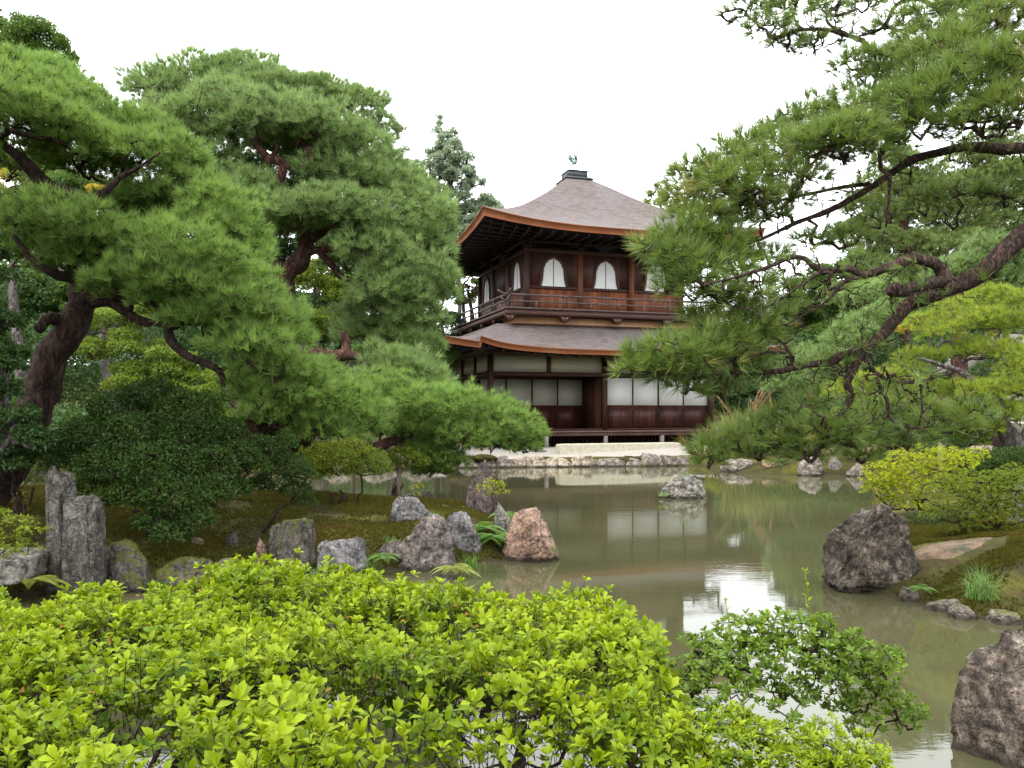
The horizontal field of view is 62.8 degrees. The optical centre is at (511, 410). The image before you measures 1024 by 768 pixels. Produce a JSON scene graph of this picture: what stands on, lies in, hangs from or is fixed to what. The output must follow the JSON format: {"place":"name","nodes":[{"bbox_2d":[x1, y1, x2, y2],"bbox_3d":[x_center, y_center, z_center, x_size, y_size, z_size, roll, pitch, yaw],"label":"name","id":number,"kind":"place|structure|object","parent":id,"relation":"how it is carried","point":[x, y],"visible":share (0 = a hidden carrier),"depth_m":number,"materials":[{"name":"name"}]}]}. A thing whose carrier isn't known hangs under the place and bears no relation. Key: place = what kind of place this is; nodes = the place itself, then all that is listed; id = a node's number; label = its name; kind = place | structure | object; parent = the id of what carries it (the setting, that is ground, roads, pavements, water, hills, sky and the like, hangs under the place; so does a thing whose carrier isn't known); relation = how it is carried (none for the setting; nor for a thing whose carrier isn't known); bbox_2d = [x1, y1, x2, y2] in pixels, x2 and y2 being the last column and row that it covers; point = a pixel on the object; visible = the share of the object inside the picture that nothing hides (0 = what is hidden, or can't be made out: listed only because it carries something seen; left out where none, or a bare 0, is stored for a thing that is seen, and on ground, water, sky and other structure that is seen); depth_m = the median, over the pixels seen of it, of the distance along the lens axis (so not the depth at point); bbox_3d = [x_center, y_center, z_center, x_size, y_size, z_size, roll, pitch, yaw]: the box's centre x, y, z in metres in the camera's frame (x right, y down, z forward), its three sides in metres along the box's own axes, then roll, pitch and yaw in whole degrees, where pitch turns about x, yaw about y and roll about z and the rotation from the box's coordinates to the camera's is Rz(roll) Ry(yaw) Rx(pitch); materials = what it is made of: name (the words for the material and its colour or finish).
{"place":"outdoors","nodes":[
{"label":"outdoors","id":0,"kind":"place"},
{"bbox_2d":[0,365,1023,621],"bbox_3d":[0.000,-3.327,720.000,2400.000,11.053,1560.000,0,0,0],"label":"ground","id":1,"kind":"structure","parent":0,"point":[930,567],"depth_m":8.94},
{"bbox_2d":[0,167,30,408],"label":"maple tree","id":2,"kind":"object","parent":1,"relation":"on","point":[13,305],"visible":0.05,"depth_m":17.80,"materials":[{"name":"grey plant"}]},
{"bbox_2d":[0,547,49,585],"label":"stone bridge","id":3,"kind":"structure","parent":1,"relation":"on","point":[16,568],"depth_m":6.84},
{"bbox_2d":[0,506,50,562],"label":"shrub","id":4,"kind":"object","parent":1,"relation":"on","point":[12,517],"visible":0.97,"depth_m":6.58,"materials":[{"name":"green plant"}]},
{"bbox_2d":[0,411,56,514],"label":"dark shrub","id":5,"kind":"object","parent":1,"relation":"on","point":[32,456],"visible":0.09,"depth_m":8.80,"materials":[{"name":"green plant"}]},
{"bbox_2d":[19,465,47,488],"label":"shrub","id":6,"kind":"object","parent":1,"relation":"on","point":[32,475],"visible":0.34,"depth_m":10.40,"materials":[{"name":"green plant"}]},
{"bbox_2d":[0,1,69,473],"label":"broadleaf tree","id":7,"kind":"object","parent":1,"relation":"on","point":[18,437],"visible":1,"depth_m":7.96,"materials":[{"name":"green plant"}]},
{"bbox_2d":[0,575,70,588],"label":"fern","id":8,"kind":"object","parent":1,"relation":"on","point":[42,578],"visible":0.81,"depth_m":6.83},
{"bbox_2d":[0,10,82,371],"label":"cypress tree","id":9,"kind":"object","parent":1,"relation":"on","point":[29,30],"visible":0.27,"depth_m":37.48,"materials":[{"name":"green plant"}]},
{"bbox_2d":[45,465,76,596],"bbox_3d":[-3.953,1.147,7.343,0.264,1.349,0.264,0,0,0],"label":"standing stone","id":10,"kind":"object","parent":1,"relation":"on","point":[60,487],"visible":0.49,"depth_m":7.24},
{"bbox_2d":[61,494,106,595],"bbox_3d":[-3.679,1.254,7.237,0.312,1.077,0.250,0,0,0],"label":"standing stone","id":11,"kind":"object","parent":1,"relation":"on","point":[84,541],"visible":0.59,"depth_m":7.12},
{"bbox_2d":[0,149,211,412],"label":"broadleaf tree","id":12,"kind":"object","parent":1,"relation":"on","point":[57,176],"visible":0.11,"depth_m":28.29,"materials":[{"name":"green plant"}]},
{"bbox_2d":[85,183,128,478],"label":"maple tree","id":13,"kind":"object","parent":1,"relation":"on","point":[104,364],"visible":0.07,"depth_m":18.96,"materials":[{"name":"grey plant"}]},
{"bbox_2d":[106,539,150,592],"bbox_3d":[-3.438,1.423,7.522,0.433,0.517,0.347,0,0,0],"label":"bank stone","id":14,"kind":"object","parent":1,"relation":"on","point":[127,564],"visible":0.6,"depth_m":7.42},
{"bbox_2d":[0,552,267,767],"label":"azalea hedge","id":15,"kind":"object","parent":1,"relation":"on","point":[55,637],"visible":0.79,"depth_m":2.92,"materials":[{"name":"green plant"}]},
{"bbox_2d":[74,301,236,482],"bbox_3d":[-6.522,-0.283,14.993,3.276,3.594,1.218,0,0,0],"label":"maple tree","id":16,"kind":"object","parent":1,"relation":"on","point":[175,371],"visible":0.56,"depth_m":14.84,"materials":[{"name":"green plant"}]},
{"bbox_2d":[36,375,275,543],"bbox_3d":[-3.665,0.459,8.230,2.533,1.659,1.714,0,0,0],"label":"dark shrub","id":17,"kind":"object","parent":1,"relation":"on","point":[166,430],"visible":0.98,"depth_m":8.08,"materials":[{"name":"green plant"}]},
{"bbox_2d":[0,40,337,506],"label":"leaning pine","id":18,"kind":"object","parent":1,"relation":"on","point":[216,275],"visible":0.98,"depth_m":9.15,"materials":[{"name":"green plant"}]},
{"bbox_2d":[149,556,213,589],"bbox_3d":[-2.987,1.491,7.614,0.704,0.346,0.282,0,0,0],"label":"bank stone","id":19,"kind":"object","parent":1,"relation":"on","point":[182,569],"visible":0.52,"depth_m":7.54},
{"bbox_2d":[225,528,239,546],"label":"bank stone","id":20,"kind":"object","parent":1,"relation":"on","point":[232,538],"visible":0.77,"depth_m":8.60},
{"bbox_2d":[254,538,267,563],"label":"pond rock","id":21,"kind":"object","parent":1,"relation":"on","point":[261,547],"visible":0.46,"depth_m":8.30,"materials":[{"name":"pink stone"}]},
{"bbox_2d":[27,547,504,767],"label":"azalea hedge","id":22,"kind":"object","parent":1,"relation":"on","point":[283,717],"visible":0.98,"depth_m":2.67,"materials":[{"name":"green plant"}]},
{"bbox_2d":[246,433,321,533],"bbox_3d":[-2.452,0.769,8.895,0.894,1.077,0.556,0,0,0],"label":"leaning shrub","id":23,"kind":"object","parent":1,"relation":"on","point":[262,479],"visible":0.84,"depth_m":8.83,"materials":[{"name":"green plant"}]},
{"bbox_2d":[109,41,465,471],"bbox_3d":[-4.218,-3.412,17.041,8.754,9.228,5.366,0,0,31],"label":"great red pine","id":24,"kind":"object","parent":1,"relation":"on","point":[253,101],"visible":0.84,"depth_m":15.97,"materials":[{"name":"green plant"}]},
{"bbox_2d":[269,517,315,574],"bbox_3d":[-2.192,1.379,8.328,0.453,0.630,0.362,0,0,0],"label":"pond rock","id":25,"kind":"object","parent":1,"relation":"on","point":[287,538],"visible":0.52,"depth_m":8.23,"materials":[{"name":"stone"}]},
{"bbox_2d":[235,244,352,453],"bbox_3d":[-5.779,-1.583,22.954,4.127,6.086,1.947,0,0,0],"label":"maple tree","id":26,"kind":"object","parent":1,"relation":"on","point":[329,286],"visible":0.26,"depth_m":22.61,"materials":[{"name":"green plant"}]},
{"bbox_2d":[288,437,392,503],"bbox_3d":[-2.115,0.799,10.299,1.314,0.987,0.736,0,0,0],"label":"trimmed azalea","id":27,"kind":"object","parent":1,"relation":"on","point":[324,462],"visible":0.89,"depth_m":10.20,"materials":[{"name":"green plant"}]},
{"bbox_2d":[317,537,366,573],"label":"pond rock","id":28,"kind":"object","parent":1,"relation":"on","point":[351,552],"visible":0.61,"depth_m":8.22,"materials":[{"name":"grey stone"}]},
{"bbox_2d":[270,216,433,441],"bbox_3d":[-7.124,-3.377,30.992,9.322,9.358,3.883,0,0,0],"label":"broadleaf tree","id":29,"kind":"object","parent":1,"relation":"on","point":[287,249],"visible":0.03,"depth_m":30.43,"materials":[{"name":"green plant"}]},
{"bbox_2d":[311,323,460,451],"bbox_3d":[-3.928,-0.827,25.035,4.812,4.484,2.162,0,0,0],"label":"broadleaf tree","id":30,"kind":"object","parent":1,"relation":"on","point":[448,356],"visible":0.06,"depth_m":24.78,"materials":[{"name":"green plant"}]},
{"bbox_2d":[222,350,552,477],"bbox_3d":[-1.930,0.119,12.646,5.287,2.025,2.973,0,0,-42],"label":"spreading pine","id":31,"kind":"object","parent":1,"relation":"on","point":[432,420],"visible":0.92,"depth_m":12.64,"materials":[{"name":"green plant"}]},
{"bbox_2d":[395,444,402,495],"bbox_3d":[-1.700,1.056,12.600,0.111,1.118,0.103,0,0,0],"label":"prop pole","id":32,"kind":"object","parent":1,"relation":"on","point":[399,480],"visible":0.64,"depth_m":12.56,"materials":[{"name":"brown wood"}]},
{"bbox_2d":[375,446,432,495],"bbox_3d":[-1.658,0.935,12.608,0.937,0.827,0.597,0,0,0],"label":"trimmed azalea","id":33,"kind":"object","parent":1,"relation":"on","point":[414,456],"visible":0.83,"depth_m":12.50,"materials":[{"name":"green plant"}]},
{"bbox_2d":[390,496,431,521],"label":"pond rock","id":34,"kind":"object","parent":1,"relation":"on","point":[409,508],"visible":0.44,"depth_m":9.43,"materials":[{"name":"grey stone"}]},
{"bbox_2d":[395,514,456,571],"bbox_3d":[-0.885,1.414,8.558,0.618,0.724,0.502,0,0,-17],"label":"pond rock","id":35,"kind":"object","parent":1,"relation":"on","point":[426,545],"visible":0.71,"depth_m":8.38,"materials":[{"name":"grey stone"}]},
{"bbox_2d":[429,302,467,336],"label":"broadleaf tree","id":36,"kind":"object","parent":1,"relation":"on","point":[457,316],"visible":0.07,"depth_m":32.98,"materials":[{"name":"green plant"}]},
{"bbox_2d":[406,114,504,335],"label":"cedar tree","id":37,"kind":"object","parent":1,"relation":"on","point":[443,149],"visible":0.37,"depth_m":44.48,"materials":[{"name":"green plant"}]},
{"bbox_2d":[431,563,480,576],"bbox_3d":[-0.544,1.539,8.045,0.477,0.119,0.390,0,0,-14],"label":"fern","id":38,"kind":"object","parent":1,"relation":"on","point":[463,567],"visible":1,"depth_m":7.97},
{"bbox_2d":[446,511,481,552],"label":"pond rock","id":39,"kind":"object","parent":1,"relation":"on","point":[463,532],"visible":0.48,"depth_m":8.92,"materials":[{"name":"grey stone"}]},
{"bbox_2d":[452,275,477,323],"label":"maple tree","id":40,"kind":"object","parent":1,"relation":"on","point":[474,296],"visible":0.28,"depth_m":35.97,"materials":[{"name":"green plant"}]},
{"bbox_2d":[458,283,477,319],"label":"maple tree","id":41,"kind":"object","parent":1,"relation":"on","point":[468,290],"visible":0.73,"depth_m":33.92,"materials":[{"name":"plant"}]},
{"bbox_2d":[477,531,506,546],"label":"fern","id":42,"kind":"object","parent":1,"relation":"on","point":[500,535],"visible":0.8,"depth_m":9.10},
{"bbox_2d":[476,478,510,512],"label":"sapling","id":43,"kind":"object","parent":1,"relation":"on","point":[484,484],"visible":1,"depth_m":10.89,"materials":[{"name":"plant"}]},
{"bbox_2d":[494,455,511,467],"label":"shore stone","id":44,"kind":"object","parent":1,"relation":"on","point":[503,461],"visible":0.69,"depth_m":23.52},
{"bbox_2d":[0,484,1023,618],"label":"moss","id":45,"kind":"object","parent":1,"relation":"on","point":[920,534],"visible":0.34,"depth_m":8.97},
{"bbox_2d":[0,260,1023,482],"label":"woodland undergrowth","id":46,"kind":"object","parent":1,"relation":"on","point":[74,375],"visible":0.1,"depth_m":27.52,"materials":[{"name":"green plant"}]},
{"bbox_2d":[1,264,1023,411],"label":"wood","id":47,"kind":"object","parent":1,"relation":"on","point":[714,401],"visible":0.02,"depth_m":57.84,"materials":[{"name":"green plant"}]},
{"bbox_2d":[502,507,559,561],"bbox_3d":[0.196,1.371,9.061,0.630,0.651,0.482,0,0,28],"label":"pond rock","id":48,"kind":"object","parent":1,"relation":"on","point":[529,538],"visible":0.9,"depth_m":8.89,"materials":[{"name":"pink stone"}]},
{"bbox_2d":[521,455,545,466],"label":"shore stone","id":49,"kind":"object","parent":1,"relation":"on","point":[534,461],"visible":0.69,"depth_m":23.71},
{"bbox_2d":[395,442,708,462],"bbox_3d":[2.680,2.196,29.500,12.960,2.095,13.200,0,0,0],"label":"gravel court","id":50,"kind":"object","parent":1,"relation":"on","point":[498,452],"visible":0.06,"depth_m":24.95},
{"bbox_2d":[555,442,680,453],"bbox_3d":[3.270,1.160,25.549,4.060,0.340,0.419,0,0,-18],"label":"granite step","id":51,"kind":"object","parent":50,"relation":"on","point":[578,448],"visible":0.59,"depth_m":25.24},
{"bbox_2d":[404,575,710,767],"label":"azalea hedge","id":52,"kind":"object","parent":1,"relation":"on","point":[507,635],"visible":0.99,"depth_m":2.64,"materials":[{"name":"green plant"}]},
{"bbox_2d":[545,457,573,466],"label":"shore stone","id":53,"kind":"object","parent":1,"relation":"on","point":[556,462],"visible":0.69,"depth_m":23.78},
{"bbox_2d":[571,456,594,466],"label":"shore stone","id":54,"kind":"object","parent":1,"relation":"on","point":[584,461],"visible":0.73,"depth_m":23.82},
{"bbox_2d":[593,458,624,466],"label":"shore stone","id":55,"kind":"object","parent":1,"relation":"on","point":[611,462],"visible":0.63,"depth_m":23.97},
{"bbox_2d":[441,148,790,449],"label":"two storey pavilion","id":56,"kind":"structure","parent":1,"relation":"on","point":[564,302],"depth_m":28.22,"materials":[{"name":"wood"}]},
{"bbox_2d":[482,275,490,303],"bbox_3d":[-0.989,-4.726,32.559,0.048,1.068,1.200,0,0,-18],"label":"bell window","id":57,"kind":"structure","parent":56,"relation":"in","point":[486,285],"depth_m":32.63,"materials":[{"name":"white paper"}]},
{"bbox_2d":[479,378,505,395],"bbox_3d":[-0.647,-0.235,28.268,0.935,1.710,0.042,0,0,-18],"label":"sliding door","id":58,"kind":"structure","parent":56,"relation":"in","point":[498,382],"depth_m":28.30,"materials":[{"name":"paper"}]},
{"bbox_2d":[512,258,522,290],"bbox_3d":[0.169,-4.726,28.905,0.048,1.068,1.200,0,0,-18],"label":"bell window","id":59,"kind":"structure","parent":56,"relation":"in","point":[517,271],"depth_m":28.90,"materials":[{"name":"white paper"}]},
{"bbox_2d":[506,378,531,413],"bbox_3d":[0.238,-0.235,28.561,0.935,1.710,0.042,0,0,-18],"label":"sliding door","id":60,"kind":"structure","parent":56,"relation":"in","point":[522,388],"depth_m":28.58,"materials":[{"name":"paper"}]},
{"bbox_2d":[532,379,557,428],"bbox_3d":[1.131,-0.235,28.831,0.935,1.710,0.042,0,0,-18],"label":"sliding door","id":61,"kind":"structure","parent":56,"relation":"in","point":[544,391],"depth_m":28.84,"materials":[{"name":"paper"}]},
{"bbox_2d":[539,255,568,286],"bbox_3d":[1.405,-4.726,28.265,1.200,1.068,0.048,0,0,-18],"label":"bell window","id":62,"kind":"structure","parent":56,"relation":"in","point":[553,270],"depth_m":28.27,"materials":[{"name":"white paper"}]},
{"bbox_2d":[558,379,582,428],"bbox_3d":[2.006,-0.235,29.116,0.935,1.710,0.042,0,0,-18],"label":"sliding door","id":63,"kind":"structure","parent":56,"relation":"in","point":[570,391],"depth_m":29.12,"materials":[{"name":"paper"}]},
{"bbox_2d":[592,258,621,289],"bbox_3d":[3.233,-4.726,28.844,1.200,1.068,0.048,0,0,-18],"label":"bell window","id":64,"kind":"structure","parent":56,"relation":"in","point":[605,276],"depth_m":28.85,"materials":[{"name":"white paper"}]},
{"bbox_2d":[607,377,632,427],"bbox_3d":[3.580,-0.240,27.866,0.952,1.720,0.042,0,0,-18],"label":"sliding door","id":65,"kind":"structure","parent":56,"relation":"in","point":[619,394],"depth_m":27.85,"materials":[{"name":"white paper"}]},
{"bbox_2d":[633,378,657,427],"bbox_3d":[4.482,-0.240,28.165,0.952,1.720,0.042,0,0,-18],"label":"sliding door","id":66,"kind":"structure","parent":56,"relation":"in","point":[645,400],"depth_m":28.14,"materials":[{"name":"white paper"}]},
{"bbox_2d":[643,264,670,291],"bbox_3d":[5.060,-4.726,29.423,1.200,1.068,0.048,0,0,-18],"label":"bell window","id":67,"kind":"structure","parent":56,"relation":"in","point":[646,283],"depth_m":29.35,"materials":[{"name":"white paper"}]},
{"bbox_2d":[658,379,683,427],"bbox_3d":[5.391,-0.240,28.440,0.952,1.720,0.042,0,0,-18],"label":"sliding door","id":68,"kind":"structure","parent":56,"relation":"in","point":[670,413],"depth_m":28.42,"materials":[{"name":"white paper"}]},
{"bbox_2d":[684,379,707,427],"bbox_3d":[6.293,-0.240,28.739,0.952,1.720,0.042,0,0,-18],"label":"sliding door","id":69,"kind":"structure","parent":56,"relation":"in","point":[695,412],"depth_m":28.72,"materials":[{"name":"wood"}]},
{"bbox_2d":[641,453,662,465],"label":"shore stone","id":70,"kind":"object","parent":1,"relation":"on","point":[648,459],"visible":0.77,"depth_m":24.09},
{"bbox_2d":[642,181,683,211],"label":"conifer tree","id":71,"kind":"object","parent":1,"relation":"on","point":[649,193],"visible":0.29,"depth_m":45.96,"materials":[{"name":"green plant"}]},
{"bbox_2d":[723,458,753,471],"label":"shore stone","id":72,"kind":"object","parent":1,"relation":"on","point":[745,464],"visible":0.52,"depth_m":21.82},
{"bbox_2d":[713,375,804,429],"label":"broadleaf tree","id":73,"kind":"object","parent":1,"relation":"on","point":[733,405],"visible":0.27,"depth_m":32.67,"materials":[{"name":"green plant"}]},
{"bbox_2d":[645,699,895,767],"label":"leaved azalea","id":74,"kind":"object","parent":1,"relation":"on","point":[805,754],"visible":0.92,"depth_m":2.48,"materials":[{"name":"green plant"}]},
{"bbox_2d":[658,567,933,767],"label":"leaved azalea","id":75,"kind":"object","parent":1,"relation":"on","point":[762,643],"visible":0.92,"depth_m":3.10,"materials":[{"name":"green plant"}]},
{"bbox_2d":[718,241,895,412],"bbox_3d":[12.913,-3.134,37.938,9.093,9.152,3.724,0,0,0],"label":"broadleaf tree","id":76,"kind":"object","parent":1,"relation":"on","point":[832,310],"visible":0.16,"depth_m":37.58,"materials":[{"name":"green plant"}]},
{"bbox_2d":[797,457,823,475],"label":"shore rock","id":77,"kind":"object","parent":1,"relation":"on","point":[814,468],"visible":0.73,"depth_m":20.64,"materials":[{"name":"grey stone"}]},
{"bbox_2d":[603,0,1023,472],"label":"overhanging pine","id":78,"kind":"object","parent":1,"relation":"on","point":[941,71],"visible":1,"depth_m":6.38,"materials":[{"name":"green plant"}]},
{"bbox_2d":[846,463,867,476],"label":"shore rock","id":79,"kind":"object","parent":1,"relation":"on","point":[856,469],"visible":0.62,"depth_m":20.33,"materials":[{"name":"grey stone"}]},
{"bbox_2d":[821,503,920,592],"bbox_3d":[3.228,1.278,7.614,0.757,0.887,0.682,0,0,0],"label":"pond boulder","id":80,"kind":"object","parent":1,"relation":"on","point":[871,550],"visible":0.84,"depth_m":7.37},
{"bbox_2d":[760,226,1023,447],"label":"background pine","id":81,"kind":"object","parent":1,"relation":"on","point":[974,251],"visible":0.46,"depth_m":20.51,"materials":[{"name":"green plant"}]},
{"bbox_2d":[819,146,987,424],"bbox_3d":[15.850,-5.166,34.748,6.489,12.012,5.633,0,0,0],"label":"background pine","id":82,"kind":"object","parent":1,"relation":"on","point":[904,235],"visible":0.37,"depth_m":33.57,"materials":[{"name":"green plant"}]},
{"bbox_2d":[898,586,920,602],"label":"edging stone","id":83,"kind":"object","parent":1,"relation":"on","point":[907,595],"visible":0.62,"depth_m":7.01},
{"bbox_2d":[820,280,1023,454],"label":"golden pine","id":84,"kind":"object","parent":1,"relation":"on","point":[1000,295],"visible":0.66,"depth_m":14.38,"materials":[{"name":"green plant"}]},
{"bbox_2d":[857,442,991,513],"bbox_3d":[5.601,0.922,11.223,1.997,1.010,0.865,0,0,-6],"label":"azalea bush","id":85,"kind":"object","parent":1,"relation":"on","point":[889,484],"visible":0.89,"depth_m":11.12,"materials":[{"name":"green plant"}]},
{"bbox_2d":[894,314,958,464],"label":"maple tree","id":86,"kind":"object","parent":1,"relation":"on","point":[901,330],"visible":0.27,"depth_m":18.48,"materials":[{"name":"green plant"}]},
{"bbox_2d":[900,509,965,525],"bbox_3d":[5.125,1.380,10.203,0.997,0.369,0.588,0,0,0],"label":"azalea bush","id":87,"kind":"object","parent":1,"relation":"on","point":[937,519],"visible":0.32,"depth_m":10.17,"materials":[{"name":"green plant"}]},
{"bbox_2d":[924,598,961,612],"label":"edging stone","id":88,"kind":"object","parent":1,"relation":"on","point":[942,605],"visible":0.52,"depth_m":6.67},
{"bbox_2d":[946,604,978,620],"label":"edging stone","id":89,"kind":"object","parent":1,"relation":"on","point":[960,612],"visible":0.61,"depth_m":6.42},
{"bbox_2d":[909,461,1023,533],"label":"azalea bush","id":90,"kind":"object","parent":1,"relation":"on","point":[995,479],"visible":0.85,"depth_m":8.64,"materials":[{"name":"green plant"}]},
{"bbox_2d":[911,125,1023,333],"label":"background pine","id":91,"kind":"object","parent":1,"relation":"on","point":[1010,212],"visible":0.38,"depth_m":35.56,"materials":[{"name":"green plant"}]},
{"bbox_2d":[939,413,997,456],"bbox_3d":[8.445,0.618,15.495,1.188,1.439,0.731,0,0,0],"label":"camellia bush","id":92,"kind":"object","parent":1,"relation":"on","point":[985,435],"visible":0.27,"depth_m":15.36,"materials":[{"name":"green plant"}]},
{"bbox_2d":[918,353,1023,461],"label":"dark pine","id":93,"kind":"object","parent":1,"relation":"on","point":[995,439],"visible":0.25,"depth_m":16.98,"materials":[{"name":"green plant"}]},
{"bbox_2d":[937,558,1022,603],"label":"sedge tuft","id":94,"kind":"object","parent":1,"relation":"on","point":[980,592],"visible":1,"depth_m":6.57,"materials":[{"name":"green plant"}]},
{"bbox_2d":[943,445,1023,491],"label":"spreading juniper","id":95,"kind":"object","parent":1,"relation":"on","point":[997,459],"visible":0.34,"depth_m":12.80,"materials":[{"name":"green plant"}]},
{"bbox_2d":[983,609,1023,624],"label":"edging stone","id":96,"kind":"object","parent":1,"relation":"on","point":[1001,617],"visible":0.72,"depth_m":6.29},
{"bbox_2d":[0,0,1023,367],"label":"sky","id":97,"kind":"structure","parent":0,"point":[524,85],"materials":[{"name":"white"}]},
{"bbox_2d":[2,466,1022,767],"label":"pond water","id":98,"kind":"structure","parent":0,"point":[742,542],"depth_m":8.18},
{"bbox_2d":[378,539,400,559],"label":"pond rock","id":99,"kind":"object","parent":98,"relation":"on","point":[390,547],"visible":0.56,"depth_m":8.57,"materials":[{"name":"grey stone"}]},
{"bbox_2d":[466,460,497,515],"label":"pond rock","id":100,"kind":"object","parent":98,"relation":"on","point":[477,499],"visible":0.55,"depth_m":11.60,"materials":[{"name":"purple stone"}]},
{"bbox_2d":[493,502,510,532],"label":"pond rock","id":101,"kind":"object","parent":98,"relation":"on","point":[502,519],"visible":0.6,"depth_m":9.61,"materials":[{"name":"grey stone"}]},
{"bbox_2d":[659,474,707,498],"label":"islet rock","id":102,"kind":"object","parent":98,"relation":"in","point":[683,486],"visible":0.85,"depth_m":15.27,"materials":[{"name":"grey stone"}]},
{"bbox_2d":[950,625,1023,767],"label":"bank boulder","id":103,"kind":"object","parent":98,"relation":"in","point":[987,716],"visible":0.88,"depth_m":3.86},
{"bbox_2d":[697,386,774,457],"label":"silver grass","id":104,"kind":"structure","parent":0,"point":[755,406],"depth_m":24.10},
{"bbox_2d":[915,537,991,559],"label":"earth path","id":105,"kind":"structure","parent":0,"point":[948,549],"depth_m":7.60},
{"bbox_2d":[935,334,1023,437],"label":"garden hall","id":106,"kind":"structure","parent":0,"point":[1019,428],"depth_m":29.49,"materials":[{"name":"beige paint"}]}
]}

